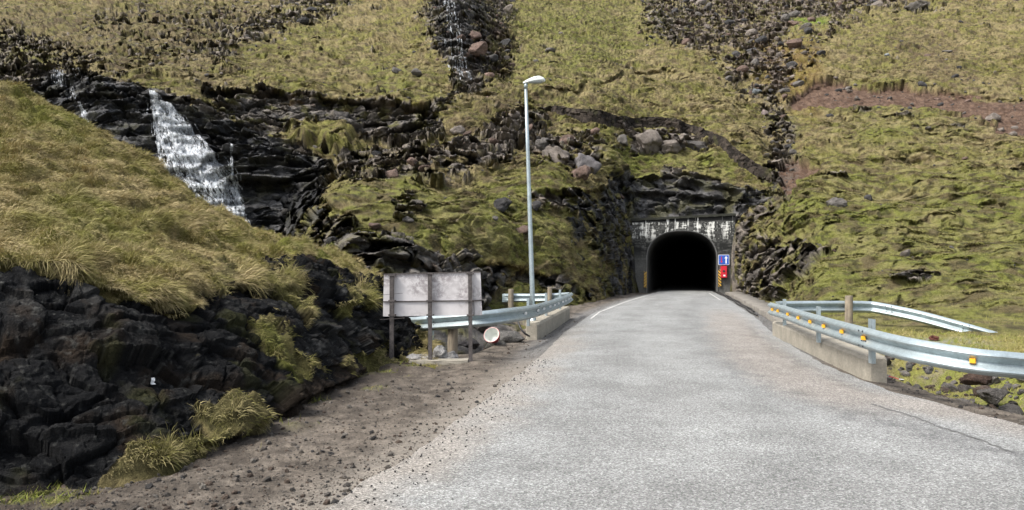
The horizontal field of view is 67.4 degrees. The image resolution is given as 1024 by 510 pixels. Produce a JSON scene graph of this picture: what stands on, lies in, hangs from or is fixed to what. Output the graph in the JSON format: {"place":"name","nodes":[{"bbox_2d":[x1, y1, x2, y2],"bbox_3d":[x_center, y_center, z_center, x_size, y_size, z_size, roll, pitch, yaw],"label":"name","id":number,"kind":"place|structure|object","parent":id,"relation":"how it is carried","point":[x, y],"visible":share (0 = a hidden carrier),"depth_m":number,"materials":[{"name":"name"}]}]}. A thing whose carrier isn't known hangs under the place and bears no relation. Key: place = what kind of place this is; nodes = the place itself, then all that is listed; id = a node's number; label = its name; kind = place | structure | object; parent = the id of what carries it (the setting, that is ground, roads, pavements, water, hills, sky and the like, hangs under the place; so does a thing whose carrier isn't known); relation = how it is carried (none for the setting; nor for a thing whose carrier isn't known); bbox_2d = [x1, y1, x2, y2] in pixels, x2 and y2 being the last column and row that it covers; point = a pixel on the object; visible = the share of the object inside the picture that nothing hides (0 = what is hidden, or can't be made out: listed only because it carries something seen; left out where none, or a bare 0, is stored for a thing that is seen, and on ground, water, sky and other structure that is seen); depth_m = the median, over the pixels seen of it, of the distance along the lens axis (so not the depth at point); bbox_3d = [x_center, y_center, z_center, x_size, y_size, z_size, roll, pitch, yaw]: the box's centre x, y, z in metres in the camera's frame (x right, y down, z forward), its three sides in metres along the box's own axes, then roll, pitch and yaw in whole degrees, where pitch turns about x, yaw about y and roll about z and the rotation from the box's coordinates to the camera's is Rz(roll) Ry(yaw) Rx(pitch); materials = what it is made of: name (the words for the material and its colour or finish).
{"place":"outdoors","nodes":[
{"label":"outdoors","id":0,"kind":"place"},
{"bbox_2d":[0,77,445,496],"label":"rocky bank","id":1,"kind":"structure","parent":0,"point":[83,400],"depth_m":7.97,"materials":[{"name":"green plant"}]},
{"bbox_2d":[0,0,1023,353],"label":"hillside","id":2,"kind":"structure","parent":0,"point":[274,172],"depth_m":51.30,"materials":[{"name":"green plant"}]},
{"bbox_2d":[51,68,88,121],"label":"waterfall","id":3,"kind":"structure","parent":2,"relation":"on","point":[84,111],"depth_m":50.57,"materials":[{"name":"white liquid"}]},
{"bbox_2d":[146,90,247,221],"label":"waterfall","id":4,"kind":"structure","parent":2,"relation":"on","point":[173,134],"depth_m":42.54,"materials":[{"name":"white liquid"}]},
{"bbox_2d":[369,223,380,229],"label":"boulder","id":5,"kind":"object","parent":2,"relation":"on","point":[373,226],"visible":0.99,"depth_m":27.95,"materials":[{"name":"stone"}]},
{"bbox_2d":[385,169,398,177],"bbox_3d":[-5.825,-3.952,37.642,0.702,0.592,0.632,0,3,13],"label":"boulder","id":6,"kind":"object","parent":2,"relation":"on","point":[393,173],"visible":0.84,"depth_m":37.42,"materials":[{"name":"stone"}]},
{"bbox_2d":[391,67,400,73],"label":"boulder","id":7,"kind":"object","parent":2,"relation":"on","point":[395,70],"visible":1,"depth_m":60.19,"materials":[{"name":"stone"}]},
{"bbox_2d":[402,216,413,222],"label":"boulder","id":8,"kind":"object","parent":2,"relation":"on","point":[406,219],"visible":1,"depth_m":28.51,"materials":[{"name":"stone"}]},
{"bbox_2d":[411,68,421,76],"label":"boulder","id":9,"kind":"object","parent":2,"relation":"on","point":[417,72],"visible":1,"depth_m":59.22,"materials":[{"name":"stone"}]},
{"bbox_2d":[443,1,471,79],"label":"stream","id":10,"kind":"structure","parent":2,"relation":"on","point":[455,46],"depth_m":66.18,"materials":[{"name":"white liquid"}]},
{"bbox_2d":[450,125,465,134],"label":"boulder","id":11,"kind":"object","parent":2,"relation":"on","point":[457,130],"visible":0.8,"depth_m":47.62,"materials":[{"name":"stone"}]},
{"bbox_2d":[468,30,481,41],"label":"boulder","id":12,"kind":"object","parent":2,"relation":"on","point":[475,35],"visible":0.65,"depth_m":71.67,"materials":[{"name":"stone"}]},
{"bbox_2d":[468,41,487,57],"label":"boulder","id":13,"kind":"object","parent":2,"relation":"on","point":[477,49],"visible":0.96,"depth_m":66.72,"materials":[{"name":"stone"}]},
{"bbox_2d":[475,326,490,330],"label":"boulder","id":14,"kind":"object","parent":2,"relation":"on","point":[484,328],"visible":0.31,"depth_m":18.56,"materials":[{"name":"stone"}]},
{"bbox_2d":[486,54,497,62],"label":"boulder","id":15,"kind":"object","parent":2,"relation":"on","point":[494,57],"visible":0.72,"depth_m":68.51,"materials":[{"name":"stone"}]},
{"bbox_2d":[493,197,511,213],"bbox_3d":[-0.433,-2.243,35.017,0.841,0.761,0.797,3,-5,-13],"label":"boulder","id":16,"kind":"object","parent":2,"relation":"on","point":[502,204],"visible":0.88,"depth_m":34.75,"materials":[{"name":"stone"}]},
{"bbox_2d":[5,0,1023,299],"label":"scree stones","id":17,"kind":"object","parent":2,"relation":"on","point":[683,42],"visible":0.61,"depth_m":74.29,"materials":[{"name":"grey stone"}]},
{"bbox_2d":[516,225,527,234],"bbox_3d":[0.275,-1.031,33.533,1.046,0.476,0.659,-5,2,5],"label":"boulder","id":18,"kind":"object","parent":2,"relation":"on","point":[523,229],"visible":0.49,"depth_m":33.25,"materials":[{"name":"stone"}]},
{"bbox_2d":[532,201,540,211],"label":"boulder","id":19,"kind":"object","parent":2,"relation":"on","point":[536,205],"visible":0.98,"depth_m":35.86,"materials":[{"name":"stone"}]},
{"bbox_2d":[535,138,550,149],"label":"boulder","id":20,"kind":"object","parent":2,"relation":"on","point":[541,143],"visible":0.74,"depth_m":45.33,"materials":[{"name":"stone"}]},
{"bbox_2d":[545,47,554,52],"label":"boulder","id":21,"kind":"object","parent":2,"relation":"on","point":[549,49],"visible":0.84,"depth_m":77.59,"materials":[{"name":"stone"}]},
{"bbox_2d":[542,146,569,163],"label":"boulder","id":22,"kind":"object","parent":2,"relation":"on","point":[554,151],"visible":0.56,"depth_m":43.84,"materials":[{"name":"stone"}]},
{"bbox_2d":[559,134,574,145],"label":"boulder","id":23,"kind":"object","parent":2,"relation":"on","point":[564,138],"visible":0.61,"depth_m":47.60,"materials":[{"name":"stone"}]},
{"bbox_2d":[571,165,590,179],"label":"boulder","id":24,"kind":"object","parent":2,"relation":"on","point":[583,171],"visible":0.94,"depth_m":41.75,"materials":[{"name":"stone"}]},
{"bbox_2d":[574,153,601,173],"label":"boulder","id":25,"kind":"object","parent":2,"relation":"on","point":[581,159],"visible":0.64,"depth_m":43.74,"materials":[{"name":"stone"}]},
{"bbox_2d":[617,134,627,145],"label":"boulder","id":26,"kind":"object","parent":2,"relation":"on","point":[622,138],"visible":0.88,"depth_m":51.15,"materials":[{"name":"stone"}]},
{"bbox_2d":[635,129,662,154],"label":"boulder","id":27,"kind":"object","parent":2,"relation":"on","point":[649,139],"visible":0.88,"depth_m":52.09,"materials":[{"name":"stone"}]},
{"bbox_2d":[551,105,771,182],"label":"stone wall","id":28,"kind":"structure","parent":2,"relation":"on","point":[742,160],"depth_m":53.26,"materials":[{"name":"grey stone"}]},
{"bbox_2d":[660,140,682,153],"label":"boulder","id":29,"kind":"object","parent":2,"relation":"on","point":[675,149],"visible":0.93,"depth_m":52.27,"materials":[{"name":"stone"}]},
{"bbox_2d":[631,213,735,293],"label":"tunnel portal","id":30,"kind":"object","parent":2,"relation":"on","point":[667,250],"visible":0.96,"depth_m":46.63,"materials":[{"name":"concrete"}]},
{"bbox_2d":[644,272,646,287],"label":"hazard marker","id":31,"kind":"object","parent":30,"relation":"attached to","point":[645,279],"visible":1,"depth_m":46.36,"materials":[{"name":"metal"}]},
{"bbox_2d":[718,270,720,286],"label":"hazard marker","id":32,"kind":"object","parent":30,"relation":"attached to","point":[719,278],"visible":1,"depth_m":45.40,"materials":[{"name":"metal"}]},
{"bbox_2d":[718,255,728,264],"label":"priority sign","id":33,"kind":"object","parent":30,"relation":"attached to","point":[723,259],"visible":1,"depth_m":45.33,"materials":[{"name":"blue metal"}]},
{"bbox_2d":[721,266,726,277],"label":"emergency box","id":34,"kind":"object","parent":30,"relation":"attached to","point":[723,271],"visible":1,"depth_m":45.20,"materials":[{"name":"red metal"}]},
{"bbox_2d":[721,267,726,276],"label":"door","id":35,"kind":"structure","parent":34,"relation":"in","point":[723,269],"depth_m":45.21,"materials":[{"name":"red metal"}]},
{"bbox_2d":[680,140,708,151],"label":"boulder","id":36,"kind":"object","parent":2,"relation":"on","point":[699,145],"visible":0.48,"depth_m":53.43,"materials":[{"name":"stone"}]},
{"bbox_2d":[752,88,761,93],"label":"boulder","id":37,"kind":"object","parent":2,"relation":"on","point":[755,91],"visible":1,"depth_m":69.30,"materials":[{"name":"stone"}]},
{"bbox_2d":[761,109,768,114],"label":"boulder","id":38,"kind":"object","parent":2,"relation":"on","point":[764,112],"visible":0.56,"depth_m":63.10,"materials":[{"name":"stone"}]},
{"bbox_2d":[786,38,802,49],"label":"boulder","id":39,"kind":"object","parent":2,"relation":"on","point":[793,43],"visible":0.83,"depth_m":86.55,"materials":[{"name":"stone"}]},
{"bbox_2d":[826,197,847,207],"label":"boulder","id":40,"kind":"object","parent":2,"relation":"on","point":[838,202],"visible":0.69,"depth_m":40.06,"materials":[{"name":"stone"}]},
{"bbox_2d":[900,249,909,256],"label":"boulder","id":41,"kind":"object","parent":2,"relation":"on","point":[905,253],"visible":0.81,"depth_m":31.33,"materials":[{"name":"stone"}]},
{"bbox_2d":[904,0,928,11],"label":"boulder","id":42,"kind":"object","parent":2,"relation":"on","point":[913,6],"visible":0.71,"depth_m":112.63,"materials":[{"name":"stone"}]},
{"bbox_2d":[985,113,1000,121],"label":"boulder","id":43,"kind":"object","parent":2,"relation":"on","point":[996,117],"visible":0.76,"depth_m":58.55,"materials":[{"name":"stone"}]},
{"bbox_2d":[1008,131,1017,135],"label":"boulder","id":44,"kind":"object","parent":2,"relation":"on","point":[1013,133],"visible":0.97,"depth_m":52.88,"materials":[{"name":"stone"}]},
{"bbox_2d":[0,287,1023,509],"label":"ground","id":45,"kind":"structure","parent":0,"point":[579,312],"depth_m":8.37,"materials":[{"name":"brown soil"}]},
{"bbox_2d":[406,354,427,359],"bbox_3d":[-1.701,1.889,14.034,0.480,0.160,0.259,0,-1,-4],"label":"concrete chunk","id":46,"kind":"object","parent":45,"relation":"on","point":[414,356],"visible":0.62,"depth_m":13.99,"materials":[{"name":"concrete"}]},
{"bbox_2d":[380,271,481,360],"bbox_3d":[-1.468,1.236,13.915,1.854,1.878,0.161,0,-1,0],"label":"sign board","id":47,"kind":"object","parent":45,"relation":"on","point":[429,295],"visible":0.94,"depth_m":13.99,"materials":[{"name":"metal"}]},
{"bbox_2d":[409,358,468,364],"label":"concrete slab","id":48,"kind":"structure","parent":45,"relation":"on","point":[444,361],"depth_m":13.76,"materials":[{"name":"beige concrete"}]},
{"bbox_2d":[432,345,446,357],"bbox_3d":[-1.330,1.843,14.287,0.300,0.342,0.230,0,-1,-18],"label":"concrete chunk","id":49,"kind":"object","parent":45,"relation":"on","point":[439,351],"visible":0.77,"depth_m":14.20,"materials":[{"name":"concrete"}]},
{"bbox_2d":[442,351,457,357],"bbox_3d":[-1.184,1.907,14.326,0.392,0.241,0.245,0,-1,-4],"label":"concrete chunk","id":50,"kind":"object","parent":45,"relation":"on","point":[452,354],"visible":0.6,"depth_m":14.26,"materials":[{"name":"concrete"}]},
{"bbox_2d":[459,338,479,348],"bbox_3d":[-0.909,1.879,16.252,0.505,0.248,0.255,-1,-1,34],"label":"boulder","id":51,"kind":"object","parent":45,"relation":"on","point":[465,343],"visible":0.73,"depth_m":16.18,"materials":[{"name":"stone"}]},
{"bbox_2d":[409,290,572,353],"bbox_3d":[0.761,2.007,20.572,3.024,1.976,11.126,0,-1,28],"label":"guardrail","id":52,"kind":"object","parent":45,"relation":"on","point":[454,324],"visible":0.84,"depth_m":15.65,"materials":[{"name":"metal"}]},
{"bbox_2d":[484,327,499,343],"bbox_3d":[-0.436,1.746,16.654,0.352,0.359,0.354,0,-1,0],"label":"plastic pipe","id":53,"kind":"object","parent":45,"relation":"on","point":[492,335],"visible":1,"depth_m":16.70,"materials":[{"name":"white plastic"}]},
{"bbox_2d":[485,340,505,348],"bbox_3d":[-0.354,1.976,16.952,0.496,0.236,0.352,0,-1,2],"label":"boulder","id":54,"kind":"object","parent":45,"relation":"on","point":[499,342],"visible":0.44,"depth_m":16.87,"materials":[{"name":"stone"}]},
{"bbox_2d":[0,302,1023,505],"bbox_3d":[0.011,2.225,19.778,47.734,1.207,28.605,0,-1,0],"label":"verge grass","id":55,"kind":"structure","parent":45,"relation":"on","point":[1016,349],"depth_m":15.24,"materials":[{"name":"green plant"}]},
{"bbox_2d":[500,330,524,342],"bbox_3d":[-0.034,1.895,17.721,0.665,0.297,0.467,0,-1,1],"label":"boulder","id":56,"kind":"object","parent":45,"relation":"on","point":[511,337],"visible":0.83,"depth_m":17.54,"materials":[{"name":"stone"}]},
{"bbox_2d":[517,321,529,336],"bbox_3d":[0.302,1.638,17.696,0.345,0.537,0.307,0,-1,-18],"label":"hose","id":57,"kind":"object","parent":45,"relation":"on","point":[521,329],"visible":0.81,"depth_m":17.61,"materials":[{"name":"black"}]},
{"bbox_2d":[523,76,544,320],"bbox_3d":[0.541,-0.810,18.764,0.545,7.159,0.240,0,-1,0],"label":"street lamp","id":58,"kind":"object","parent":45,"relation":"on","point":[536,80],"visible":0.86,"depth_m":18.73,"materials":[{"name":"metal"}]},
{"bbox_2d":[502,287,569,307],"bbox_3d":[0.960,1.679,27.701,2.795,1.035,0.605,0,-1,31],"label":"guardrail","id":59,"kind":"object","parent":45,"relation":"on","point":[510,297],"visible":0.62,"depth_m":27.98,"materials":[{"name":"metal"}]},
{"bbox_2d":[526,306,569,339],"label":"concrete parapet","id":60,"kind":"structure","parent":45,"relation":"on","point":[541,326],"depth_m":19.70,"materials":[{"name":"beige concrete"}]},
{"bbox_2d":[715,291,757,315],"bbox_3d":[10.261,2.111,35.968,0.190,0.200,20.374,0,-1,11],"label":"cable","id":61,"kind":"object","parent":45,"relation":"on","point":[747,309],"visible":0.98,"depth_m":31.48,"materials":[{"name":"grey plastic"}]},
{"bbox_2d":[718,291,754,311],"bbox_3d":[10.593,2.118,36.963,0.181,0.186,18.335,0,-1,11],"label":"cable","id":62,"kind":"object","parent":45,"relation":"on","point":[738,301],"visible":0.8,"depth_m":33.66,"materials":[{"name":"grey plastic"}]},
{"bbox_2d":[484,347,1023,414],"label":"stream stones","id":63,"kind":"object","parent":45,"relation":"on","point":[1012,406],"visible":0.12,"depth_m":13.76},
{"bbox_2d":[976,388,1010,405],"bbox_3d":[7.943,2.326,12.646,0.529,0.290,0.391,0,-1,12],"label":"boulder","id":64,"kind":"object","parent":63,"relation":"on","point":[995,396],"visible":0.99,"depth_m":12.53,"materials":[{"name":"stone"}]},
{"bbox_2d":[725,292,804,327],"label":"kerb","id":65,"kind":"structure","parent":45,"relation":"on","point":[762,307],"depth_m":31.14,"materials":[{"name":"concrete"}]},
{"bbox_2d":[772,321,886,382],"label":"concrete parapet","id":66,"kind":"structure","parent":45,"relation":"on","point":[848,357],"depth_m":13.22,"materials":[{"name":"beige concrete"}]},
{"bbox_2d":[776,296,996,332],"bbox_3d":[9.420,1.679,19.571,5.527,1.233,1.816,0,-1,10],"label":"guardrail","id":67,"kind":"object","parent":45,"relation":"on","point":[848,306],"visible":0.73,"depth_m":20.04,"materials":[{"name":"metal"}]},
{"bbox_2d":[768,299,1023,378],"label":"guardrail","id":68,"kind":"object","parent":45,"relation":"on","point":[872,340],"visible":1,"depth_m":9.87,"materials":[{"name":"metal"}]},
{"bbox_2d":[905,362,912,371],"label":"boulder","id":69,"kind":"object","parent":45,"relation":"on","point":[909,366],"visible":0.96,"depth_m":13.62,"materials":[{"name":"stone"}]},
{"bbox_2d":[922,366,933,374],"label":"boulder","id":70,"kind":"object","parent":45,"relation":"on","point":[928,370],"visible":1,"depth_m":12.30,"materials":[{"name":"stone"}]},
{"bbox_2d":[929,335,939,340],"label":"boulder","id":71,"kind":"object","parent":45,"relation":"on","point":[933,337],"visible":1,"depth_m":17.48,"materials":[{"name":"stone"}]},
{"bbox_2d":[957,384,969,391],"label":"boulder","id":72,"kind":"object","parent":45,"relation":"on","point":[962,388],"visible":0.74,"depth_m":14.16,"materials":[{"name":"stone"}]},
{"bbox_2d":[958,373,992,384],"bbox_3d":[7.227,1.929,11.978,0.456,0.230,0.426,1,-1,-42],"label":"boulder","id":73,"kind":"object","parent":45,"relation":"on","point":[971,379],"visible":0.86,"depth_m":11.87,"materials":[{"name":"stone"}]},
{"bbox_2d":[325,277,1023,509],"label":"road","id":74,"kind":"structure","parent":0,"point":[683,393],"depth_m":7.51,"materials":[{"name":"grey asphalt"}]},
{"bbox_2d":[333,359,567,509],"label":"road grit","id":75,"kind":"object","parent":74,"relation":"on","point":[351,491],"visible":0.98,"depth_m":7.50,"materials":[{"name":"gravel"}]},
{"bbox_2d":[590,292,657,318],"bbox_3d":[5.439,2.108,34.974,0.418,0.141,21.821,0,-1,17],"label":"road marking","id":76,"kind":"object","parent":74,"relation":"on","point":[613,306],"visible":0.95,"depth_m":30.30,"materials":[{"name":"paint"}]},
{"bbox_2d":[873,404,1012,451],"bbox_3d":[4.468,1.791,8.122,0.114,0.004,2.463,0,-1,-3],"label":"road crack","id":77,"kind":"object","parent":74,"relation":"on","point":[947,428],"visible":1,"depth_m":7.82,"materials":[{"name":"grey asphalt"}]}
]}

